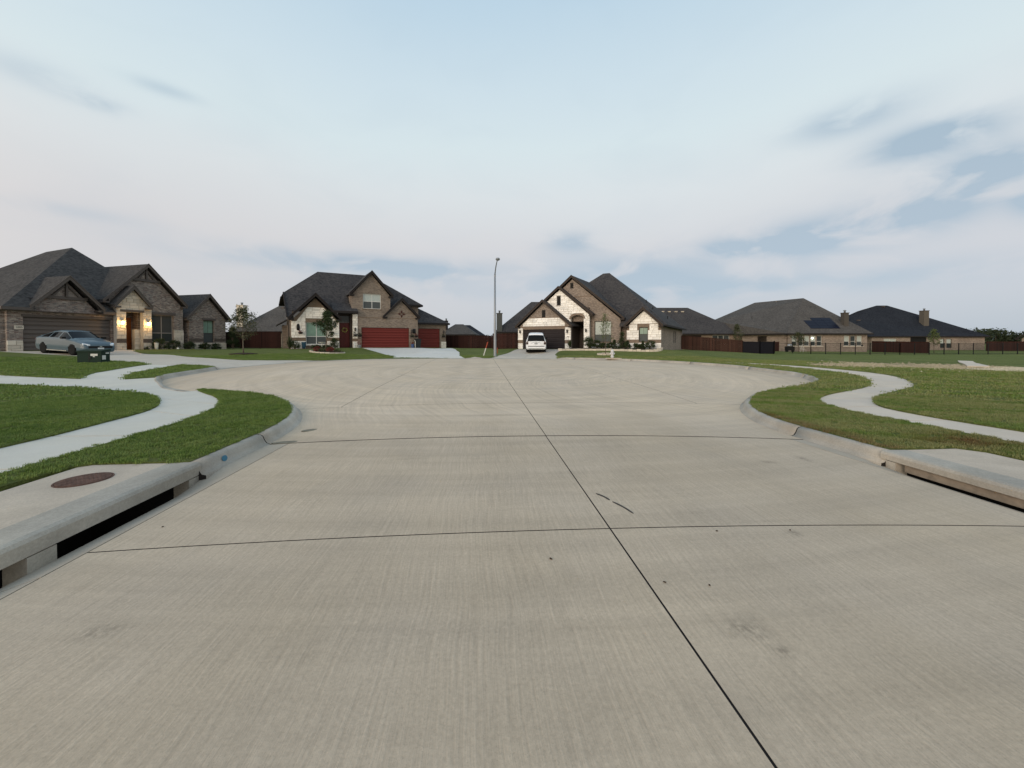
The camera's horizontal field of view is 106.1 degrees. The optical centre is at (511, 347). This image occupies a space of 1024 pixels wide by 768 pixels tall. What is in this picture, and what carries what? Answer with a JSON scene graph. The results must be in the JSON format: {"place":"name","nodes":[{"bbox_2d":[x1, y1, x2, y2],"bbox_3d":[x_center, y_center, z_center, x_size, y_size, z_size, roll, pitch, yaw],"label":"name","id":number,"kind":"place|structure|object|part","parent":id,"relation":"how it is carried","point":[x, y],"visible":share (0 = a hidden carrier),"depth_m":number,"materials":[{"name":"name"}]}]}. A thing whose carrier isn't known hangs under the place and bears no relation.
{"place":"outdoors","nodes":[
{"label":"outdoors","id":0,"kind":"place"},
{"bbox_2d":[0,365,218,472],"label":"sidewalk","id":1,"kind":"structure","parent":0,"point":[173,406],"depth_m":7.32,"materials":[{"name":"concrete"}]},
{"bbox_2d":[0,350,306,367],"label":"driveway","id":2,"kind":"structure","parent":0,"point":[133,355],"depth_m":23.51,"materials":[{"name":"concrete"}]},
{"bbox_2d":[35,330,114,354],"bbox_3d":[-29.760,-0.319,26.274,4.935,1.678,2.274,3,2,15],"label":"sedan","id":3,"kind":"object","parent":2,"relation":"on","point":[71,342],"visible":0.94,"depth_m":25.59,"materials":[{"name":"grey paint"}]},
{"bbox_3d":[-30.244,-0.807,25.638,2.835,0.451,0.283,3,2,15],"label":"side window","id":4,"kind":"part","parent":3,"relation":"part of","materials":[{"name":"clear glass"}]},
{"bbox_2d":[364,348,462,357],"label":"driveway","id":5,"kind":"structure","parent":0,"point":[428,352],"depth_m":36.67,"materials":[{"name":"white concrete"}]},
{"bbox_2d":[414,339,421,347],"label":"wheeled bin","id":6,"kind":"object","parent":5,"relation":"on","point":[418,343],"visible":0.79,"depth_m":41.45,"materials":[{"name":"black plastic"}]},
{"bbox_2d":[0,359,1023,767],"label":"road","id":7,"kind":"structure","parent":0,"point":[368,573],"depth_m":2.27,"materials":[{"name":"concrete"}]},
{"bbox_2d":[0,462,200,588],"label":"storm inlet","id":8,"kind":"object","parent":7,"relation":"on","point":[43,522],"visible":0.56,"depth_m":3.58,"materials":[{"name":"concrete"}]},
{"bbox_2d":[51,472,114,487],"bbox_3d":[-4.450,1.384,4.005,0.444,0.028,0.444,0,1,-5],"label":"manhole cover","id":9,"kind":"object","parent":8,"relation":"on","point":[84,479],"visible":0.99,"depth_m":3.97,"materials":[{"name":"metal"}]},
{"bbox_2d":[271,441,296,443],"bbox_3d":[-3.526,1.476,5.972,0.383,0.009,0.127,0,1,-16],"label":"silt patch","id":10,"kind":"object","parent":7,"relation":"on","point":[283,442],"visible":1,"depth_m":5.95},
{"bbox_2d":[155,357,888,479],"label":"kerb","id":11,"kind":"structure","parent":7,"relation":"on","point":[212,463],"depth_m":6.33,"materials":[{"name":"concrete"}]},
{"bbox_2d":[612,501,632,512],"bbox_3d":[0.999,1.437,3.459,0.024,0.004,0.268,0,1,-26],"label":"tar dash","id":12,"kind":"object","parent":7,"relation":"on","point":[622,506],"visible":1,"depth_m":3.47,"materials":[{"name":"grey"}]},
{"bbox_2d":[880,449,1023,512],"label":"storm inlet","id":13,"kind":"object","parent":7,"relation":"on","point":[993,478],"visible":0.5,"depth_m":4.49,"materials":[{"name":"concrete"}]},
{"bbox_2d":[0,346,1023,491],"bbox_3d":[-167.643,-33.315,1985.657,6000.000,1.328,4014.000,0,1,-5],"label":"lawn","id":14,"kind":"structure","parent":0,"point":[1005,359],"depth_m":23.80,"materials":[{"name":"green plant"}]},
{"bbox_2d":[76,349,110,362],"bbox_3d":[-21.925,0.551,20.190,1.140,0.890,0.760,0,1,-14],"label":"transformer box","id":15,"kind":"object","parent":14,"relation":"on","point":[93,355],"visible":0.85,"depth_m":19.95,"materials":[{"name":"green metal"}]},
{"bbox_2d":[0,248,230,350],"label":"house","id":16,"kind":"structure","parent":14,"relation":"on","point":[56,290],"depth_m":32.35,"materials":[{"name":"beige brick"}]},
{"bbox_2d":[23,317,109,350],"bbox_3d":[-34.197,-0.967,29.744,0.105,2.496,4.952,0,1,15],"label":"garage door","id":17,"kind":"structure","parent":16,"relation":"in","point":[34,327],"depth_m":28.92,"materials":[{"name":"brown"}]},
{"bbox_2d":[126,318,130,348],"bbox_3d":[-34.066,-1.148,33.699,0.120,2.880,1.200,0,1,15],"label":"front door","id":18,"kind":"structure","parent":16,"relation":"in","point":[128,320],"depth_m":34.05,"materials":[{"name":"brown wood"}]},
{"bbox_2d":[151,315,172,342],"bbox_3d":[-32.611,-1.671,35.836,0.220,2.580,2.030,0,1,15],"label":"window","id":19,"kind":"structure","parent":16,"relation":"in","point":[161,325],"depth_m":35.96,"materials":[{"name":"grey glass"}]},
{"bbox_2d":[203,320,214,342],"bbox_3d":[-31.454,-1.581,39.851,0.220,2.340,1.240,0,1,15],"label":"window","id":20,"kind":"structure","parent":16,"relation":"in","point":[207,325],"depth_m":39.95,"materials":[{"name":"green glass"}]},
{"bbox_2d":[153,339,158,348],"bbox_3d":[-31.797,-0.269,34.456,0.451,0.980,0.575,1,1,42],"label":"planter","id":21,"kind":"object","parent":14,"relation":"on","point":[156,345],"visible":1,"depth_m":34.35,"materials":[{"name":"white stone"}]},
{"bbox_2d":[151,337,169,348],"bbox_3d":[-31.946,-0.318,34.905,1.471,1.202,1.345,-1,1,-30],"label":"shrub","id":22,"kind":"object","parent":14,"relation":"on","point":[161,341],"visible":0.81,"depth_m":34.84,"materials":[{"name":"green plant"}]},
{"bbox_2d":[165,339,181,348],"bbox_3d":[-31.619,-0.236,35.937,1.396,1.126,1.421,0,1,-5],"label":"shrub","id":23,"kind":"object","parent":14,"relation":"on","point":[172,343],"visible":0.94,"depth_m":35.90,"materials":[{"name":"green plant"}]},
{"bbox_2d":[182,341,195,348],"bbox_3d":[-31.253,-0.176,37.303,1.149,0.935,1.209,-1,1,-43],"label":"shrub","id":24,"kind":"object","parent":14,"relation":"on","point":[191,344],"visible":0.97,"depth_m":37.15,"materials":[{"name":"green plant"}]},
{"bbox_2d":[198,342,211,348],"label":"shrub","id":25,"kind":"object","parent":14,"relation":"on","point":[204,346],"visible":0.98,"depth_m":38.52,"materials":[{"name":"green plant"}]},
{"bbox_2d":[210,343,221,348],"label":"shrub","id":26,"kind":"object","parent":14,"relation":"on","point":[216,345],"visible":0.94,"depth_m":39.65,"materials":[{"name":"green plant"}]},
{"bbox_2d":[226,324,239,348],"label":"shrub","id":27,"kind":"object","parent":14,"relation":"on","point":[233,340],"visible":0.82,"depth_m":41.96,"materials":[{"name":"green plant"}]},
{"bbox_2d":[222,306,261,352],"bbox_3d":[-20.285,-1.352,28.751,2.502,3.797,2.590,0,1,-18],"label":"tree","id":28,"kind":"object","parent":14,"relation":"on","point":[234,318],"visible":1,"depth_m":28.75,"materials":[{"name":"green plant"}]},
{"bbox_2d":[229,353,257,354],"bbox_3d":[-20.151,0.481,28.890,1.900,0.140,1.599,0,1,-5],"label":"mulch ring","id":29,"kind":"object","parent":14,"relation":"on","point":[242,353],"visible":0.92,"depth_m":28.35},
{"bbox_2d":[226,332,280,347],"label":"wood fence","id":30,"kind":"object","parent":14,"relation":"on","point":[266,340],"visible":0.57,"depth_m":43.08,"materials":[{"name":"brown wood"}]},
{"bbox_2d":[236,302,342,346],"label":"house","id":31,"kind":"structure","parent":14,"relation":"on","point":[269,321],"depth_m":61.63,"materials":[{"name":"beige brick"}]},
{"bbox_2d":[286,335,293,348],"bbox_3d":[-20.288,-0.524,35.169,0.759,1.354,0.828,0,1,-24],"label":"shrub","id":32,"kind":"object","parent":14,"relation":"on","point":[289,341],"visible":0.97,"depth_m":35.09,"materials":[{"name":"green plant"}]},
{"bbox_2d":[309,350,344,353],"bbox_3d":[-15.527,0.396,32.370,2.828,0.298,2.140,0,1,-5],"label":"stone ring","id":33,"kind":"object","parent":14,"relation":"on","point":[331,352],"visible":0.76,"depth_m":31.71,"materials":[{"name":"beige stone"}]},
{"bbox_2d":[311,309,339,348],"bbox_3d":[-15.775,-1.419,32.585,2.436,3.661,1.903,0,1,-5],"label":"tree","id":34,"kind":"object","parent":33,"relation":"on","point":[326,320],"visible":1,"depth_m":32.46,"materials":[{"name":"green plant"}]},
{"bbox_2d":[330,338,339,347],"bbox_3d":[-17.142,-0.414,37.201,0.983,1.067,1.003,0,1,-5],"label":"shrub","id":35,"kind":"object","parent":14,"relation":"on","point":[333,341],"visible":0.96,"depth_m":37.01,"materials":[{"name":"green plant"}]},
{"bbox_2d":[276,270,449,348],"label":"house","id":36,"kind":"structure","parent":14,"relation":"on","point":[362,304],"depth_m":39.65,"materials":[{"name":"brown shingle"},{"name":"tan brick"},{"name":"cream limestone"}]},
{"bbox_2d":[306,322,325,344],"bbox_3d":[-18.774,-1.280,36.958,1.950,2.200,0.220,-1,1,-32],"label":"window","id":37,"kind":"structure","parent":36,"relation":"in","point":[313,335],"depth_m":36.89,"materials":[{"name":"grey"}]},
{"bbox_2d":[339,323,349,347],"bbox_3d":[-16.914,-1.208,38.823,0.960,2.500,0.090,-1,1,-32],"label":"front door","id":38,"kind":"structure","parent":36,"relation":"in","point":[344,341],"depth_m":38.81,"materials":[{"name":"red wood"}]},
{"bbox_2d":[362,294,381,309],"bbox_3d":[-14.404,-4.657,39.607,1.930,1.620,0.220,-1,1,-32],"label":"window","id":39,"kind":"structure","parent":36,"relation":"in","point":[370,301],"depth_m":39.64,"materials":[{"name":"grey glass"}]},
{"bbox_2d":[361,327,408,347],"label":"garage door","id":40,"kind":"structure","parent":36,"relation":"in","point":[371,337],"depth_m":40.42,"materials":[{"name":"red metal"}]},
{"bbox_2d":[418,328,438,347],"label":"garage door","id":41,"kind":"structure","parent":36,"relation":"in","point":[430,337],"depth_m":45.37,"materials":[{"name":"red metal"}]},
{"bbox_2d":[445,318,478,345],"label":"house","id":42,"kind":"structure","parent":14,"relation":"on","point":[459,329],"depth_m":73.12,"materials":[{"name":"brick"}]},
{"bbox_2d":[446,335,492,347],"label":"wood fence","id":43,"kind":"object","parent":14,"relation":"on","point":[460,341],"visible":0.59,"depth_m":48.73,"materials":[{"name":"brown wood"}]},
{"bbox_2d":[465,325,485,335],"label":"house","id":44,"kind":"structure","parent":14,"relation":"on","point":[475,330],"depth_m":88.09,"materials":[{"name":"beige brick"}]},
{"bbox_2d":[494,258,499,356],"bbox_3d":[-1.350,-3.291,33.005,0.379,8.270,2.613,0,1,-10],"label":"street lamp","id":45,"kind":"object","parent":14,"relation":"on","point":[497,259],"visible":1,"depth_m":34.06,"materials":[{"name":"silver metal"}]},
{"bbox_2d":[493,333,517,348],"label":"wood fence","id":46,"kind":"object","parent":14,"relation":"on","point":[506,341],"visible":0.85,"depth_m":45.69,"materials":[{"name":"brown wood"}]},
{"bbox_2d":[0,387,1023,486],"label":"short grass","id":47,"kind":"structure","parent":14,"relation":"on","point":[123,404],"depth_m":6.77,"materials":[{"name":"green plant"}]},
{"bbox_2d":[496,302,538,346],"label":"house","id":48,"kind":"structure","parent":14,"relation":"on","point":[509,325],"depth_m":60.95,"materials":[{"name":"brick"}]},
{"bbox_2d":[515,273,686,349],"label":"house","id":49,"kind":"structure","parent":14,"relation":"on","point":[575,307],"depth_m":42.30,"materials":[{"name":"brown grey shingle"},{"name":"brick"},{"name":"cream limestone"}]},
{"bbox_2d":[524,329,564,348],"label":"garage door","id":50,"kind":"structure","parent":49,"relation":"in","point":[555,337],"depth_m":42.86,"materials":[{"name":"brown"}]},
{"bbox_2d":[595,321,611,342],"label":"window","id":51,"kind":"structure","parent":49,"relation":"in","point":[597,323],"depth_m":41.27,"materials":[{"name":"grey glass"}]},
{"bbox_2d":[639,327,647,341],"bbox_3d":[13.127,-1.260,38.380,0.860,1.450,0.070,1,1,30],"label":"window","id":52,"kind":"structure","parent":49,"relation":"in","point":[643,331],"depth_m":38.38,"materials":[{"name":"green"}]},
{"bbox_2d":[567,348,652,351],"bbox_3d":[9.934,0.242,39.135,9.828,0.307,3.925,0,1,19],"label":"mulch bed","id":53,"kind":"object","parent":14,"relation":"on","point":[607,348],"visible":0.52,"depth_m":39.78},
{"bbox_2d":[583,336,595,347],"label":"shrub","id":54,"kind":"object","parent":53,"relation":"on","point":[589,344],"visible":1,"depth_m":40.14,"materials":[{"name":"green plant"}]},
{"bbox_2d":[593,340,600,347],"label":"shrub","id":55,"kind":"object","parent":53,"relation":"on","point":[597,342],"visible":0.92,"depth_m":40.19,"materials":[{"name":"green plant"}]},
{"bbox_2d":[606,342,613,347],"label":"shrub","id":56,"kind":"object","parent":53,"relation":"on","point":[609,345],"visible":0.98,"depth_m":39.49,"materials":[{"name":"green plant"}]},
{"bbox_2d":[616,331,625,348],"bbox_3d":[11.227,-0.665,39.017,1.536,1.972,1.298,0,1,-5],"label":"shrub","id":57,"kind":"object","parent":53,"relation":"on","point":[621,341],"visible":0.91,"depth_m":38.90,"materials":[{"name":"green plant"}]},
{"bbox_2d":[624,340,631,348],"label":"shrub","id":58,"kind":"object","parent":53,"relation":"on","point":[627,345],"visible":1,"depth_m":38.05,"materials":[{"name":"green plant"}]},
{"bbox_2d":[633,343,640,348],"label":"shrub","id":59,"kind":"object","parent":53,"relation":"on","point":[636,345],"visible":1,"depth_m":37.51,"materials":[{"name":"green plant"}]},
{"bbox_2d":[640,340,644,348],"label":"shrub","id":60,"kind":"object","parent":53,"relation":"on","point":[642,346],"visible":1,"depth_m":37.26,"materials":[{"name":"green plant"}]},
{"bbox_2d":[643,340,655,348],"bbox_3d":[13.229,-0.243,36.877,1.175,0.982,1.177,1,1,44],"label":"shrub","id":61,"kind":"object","parent":53,"relation":"on","point":[648,344],"visible":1,"depth_m":36.83,"materials":[{"name":"green plant"}]},
{"bbox_2d":[558,348,662,351],"bbox_3d":[9.491,0.234,37.456,10.016,0.402,1.889,0,1,9],"label":"stone edging","id":62,"kind":"object","parent":14,"relation":"on","point":[637,350],"visible":0.88,"depth_m":37.40,"materials":[{"name":"beige stone"}]},
{"bbox_2d":[658,308,741,349],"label":"house","id":63,"kind":"structure","parent":14,"relation":"on","point":[694,323],"depth_m":69.68,"materials":[{"name":"brick"}]},
{"bbox_2d":[712,335,728,340],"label":"window","id":64,"kind":"structure","parent":63,"relation":"in","point":[714,336],"depth_m":68.11,"materials":[{"name":"grey glass"}]},
{"bbox_2d":[681,335,742,351],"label":"wood fence","id":65,"kind":"object","parent":14,"relation":"on","point":[724,345],"visible":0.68,"depth_m":50.17,"materials":[{"name":"brown wood"}]},
{"bbox_2d":[733,324,744,339],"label":"tree","id":66,"kind":"object","parent":14,"relation":"on","point":[736,329],"visible":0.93,"depth_m":57.75,"materials":[{"name":"green plant"}]},
{"bbox_2d":[486,327,1023,342],"bbox_3d":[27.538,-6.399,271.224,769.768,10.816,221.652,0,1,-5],"label":"distant wood","id":67,"kind":"object","parent":14,"relation":"on","point":[996,334],"visible":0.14,"depth_m":204.01,"materials":[{"name":"green plant"}]},
{"bbox_2d":[742,341,774,353],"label":"iron fence","id":68,"kind":"object","parent":14,"relation":"on","point":[760,347],"visible":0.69,"depth_m":47.56,"materials":[{"name":"black metal"}]},
{"bbox_2d":[775,342,778,350],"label":"wood fence","id":69,"kind":"object","parent":14,"relation":"on","point":[776,346],"visible":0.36,"depth_m":61.73,"materials":[{"name":"brown wood"}]},
{"bbox_2d":[785,344,791,351],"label":"barbecue","id":70,"kind":"object","parent":14,"relation":"on","point":[787,347],"visible":0.6,"depth_m":57.99,"materials":[{"name":"black metal"}]},
{"bbox_2d":[715,298,873,351],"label":"house","id":71,"kind":"structure","parent":14,"relation":"on","point":[781,322],"depth_m":62.72,"materials":[{"name":"brick"}]},
{"bbox_2d":[804,336,808,345],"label":"window","id":72,"kind":"structure","parent":71,"relation":"in","point":[806,339],"depth_m":60.64,"materials":[{"name":"grey glass"}]},
{"bbox_2d":[810,336,814,345],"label":"window","id":73,"kind":"structure","parent":71,"relation":"in","point":[812,340],"depth_m":60.64,"materials":[{"name":"grey glass"}]},
{"bbox_2d":[817,336,820,345],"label":"window","id":74,"kind":"structure","parent":71,"relation":"in","point":[818,337],"depth_m":60.64,"materials":[{"name":"grey glass"}]},
{"bbox_2d":[844,336,848,345],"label":"window","id":75,"kind":"structure","parent":71,"relation":"in","point":[846,338],"depth_m":60.64,"materials":[{"name":"grey glass"}]},
{"bbox_2d":[850,336,854,345],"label":"window","id":76,"kind":"structure","parent":71,"relation":"in","point":[852,338],"depth_m":60.64,"materials":[{"name":"grey glass"}]},
{"bbox_2d":[857,336,861,345],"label":"window","id":77,"kind":"structure","parent":71,"relation":"in","point":[858,337],"depth_m":60.64,"materials":[{"name":"grey glass"}]},
{"bbox_2d":[791,332,805,351],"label":"tree","id":78,"kind":"object","parent":14,"relation":"on","point":[798,334],"visible":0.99,"depth_m":56.90,"materials":[{"name":"green plant"}]},
{"bbox_2d":[872,341,929,352],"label":"wood fence","id":79,"kind":"object","parent":14,"relation":"on","point":[894,345],"visible":0.58,"depth_m":58.13,"materials":[{"name":"brown wood"}]},
{"bbox_2d":[790,343,1023,354],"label":"iron fence","id":80,"kind":"object","parent":14,"relation":"on","point":[878,347],"visible":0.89,"depth_m":50.02,"materials":[{"name":"black metal"}]},
{"bbox_2d":[802,360,1017,369],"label":"earth clods","id":81,"kind":"object","parent":14,"relation":"on","point":[939,365],"visible":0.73,"depth_m":24.05,"materials":[{"name":"brown soil"}]},
{"bbox_2d":[849,306,990,349],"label":"house","id":82,"kind":"structure","parent":14,"relation":"on","point":[886,323],"depth_m":74.13,"materials":[{"name":"brick"}]},
{"bbox_2d":[884,339,895,341],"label":"window","id":83,"kind":"structure","parent":82,"relation":"in","point":[886,340],"depth_m":72.52,"materials":[{"name":"grey glass"}]},
{"bbox_2d":[940,339,943,347],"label":"window","id":84,"kind":"structure","parent":82,"relation":"in","point":[942,343],"depth_m":72.52,"materials":[{"name":"grey glass"}]},
{"bbox_2d":[946,339,950,347],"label":"window","id":85,"kind":"structure","parent":82,"relation":"in","point":[948,340],"depth_m":72.52,"materials":[{"name":"grey glass"}]},
{"bbox_2d":[927,329,941,345],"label":"tree","id":86,"kind":"object","parent":14,"relation":"on","point":[932,335],"visible":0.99,"depth_m":55.96,"materials":[{"name":"green plant"}]},
{"bbox_2d":[921,366,1023,372],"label":"limestone rubble","id":87,"kind":"object","parent":14,"relation":"on","point":[1007,368],"visible":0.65,"depth_m":22.47,"materials":[{"name":"beige stone"}]},
{"bbox_2d":[958,361,989,367],"bbox_3d":[35.690,1.330,29.973,17.303,0.492,0.900,-1,1,-42],"label":"concrete flume","id":88,"kind":"object","parent":14,"relation":"on","point":[970,364],"visible":0.73,"depth_m":26.18,"materials":[{"name":"grey concrete"}]},
{"bbox_2d":[986,341,1023,350],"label":"wood fence","id":89,"kind":"object","parent":14,"relation":"on","point":[1012,345],"visible":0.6,"depth_m":66.00,"materials":[{"name":"brown wood"}]},
{"bbox_3d":[8.533,0.629,35.058,1.567,0.233,1.543,0,1,-5],"label":"stone ring","id":90,"kind":"object","parent":14,"relation":"on","visible":0},
{"bbox_2d":[598,312,614,353],"bbox_3d":[8.499,-1.239,34.972,1.586,3.873,1.616,1,1,35],"label":"tree","id":91,"kind":"object","parent":90,"relation":"on","point":[605,323],"visible":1,"depth_m":35.02,"materials":[{"name":"green plant"}]},
{"bbox_2d":[0,0,1023,335],"label":"sky","id":92,"kind":"structure","parent":0,"point":[715,159],"materials":[{"name":"blue"}]},
{"bbox_2d":[493,349,558,358],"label":"driveway","id":93,"kind":"structure","parent":0,"point":[547,354],"depth_m":36.10,"materials":[{"name":"concrete"}]},
{"bbox_2d":[525,332,546,352],"bbox_3d":[2.494,-0.556,39.944,2.401,2.057,5.300,0,4,4],"label":"suv","id":94,"kind":"object","parent":93,"relation":"on","point":[535,342],"visible":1,"depth_m":37.43,"materials":[{"name":"white paint"}]},
{"bbox_3d":[2.336,-0.858,37.441,1.720,0.657,0.151,0,1,4],"label":"rear window","id":95,"kind":"part","parent":94,"relation":"part of","materials":[{"name":"black glass"}]},
{"bbox_2d":[731,362,1023,441],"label":"sidewalk","id":96,"kind":"structure","parent":0,"point":[858,400],"depth_m":8.60,"materials":[{"name":"concrete"}]},
{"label":"mulch bed","id":97,"kind":"structure","parent":0,"visible":0},
{"bbox_2d":[290,340,300,348],"bbox_3d":[-19.885,-0.253,35.256,0.958,0.857,0.968,0,1,26],"label":"shrub","id":98,"kind":"object","parent":97,"relation":"on","point":[294,346],"visible":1,"depth_m":35.23,"materials":[{"name":"green plant"}]}
]}

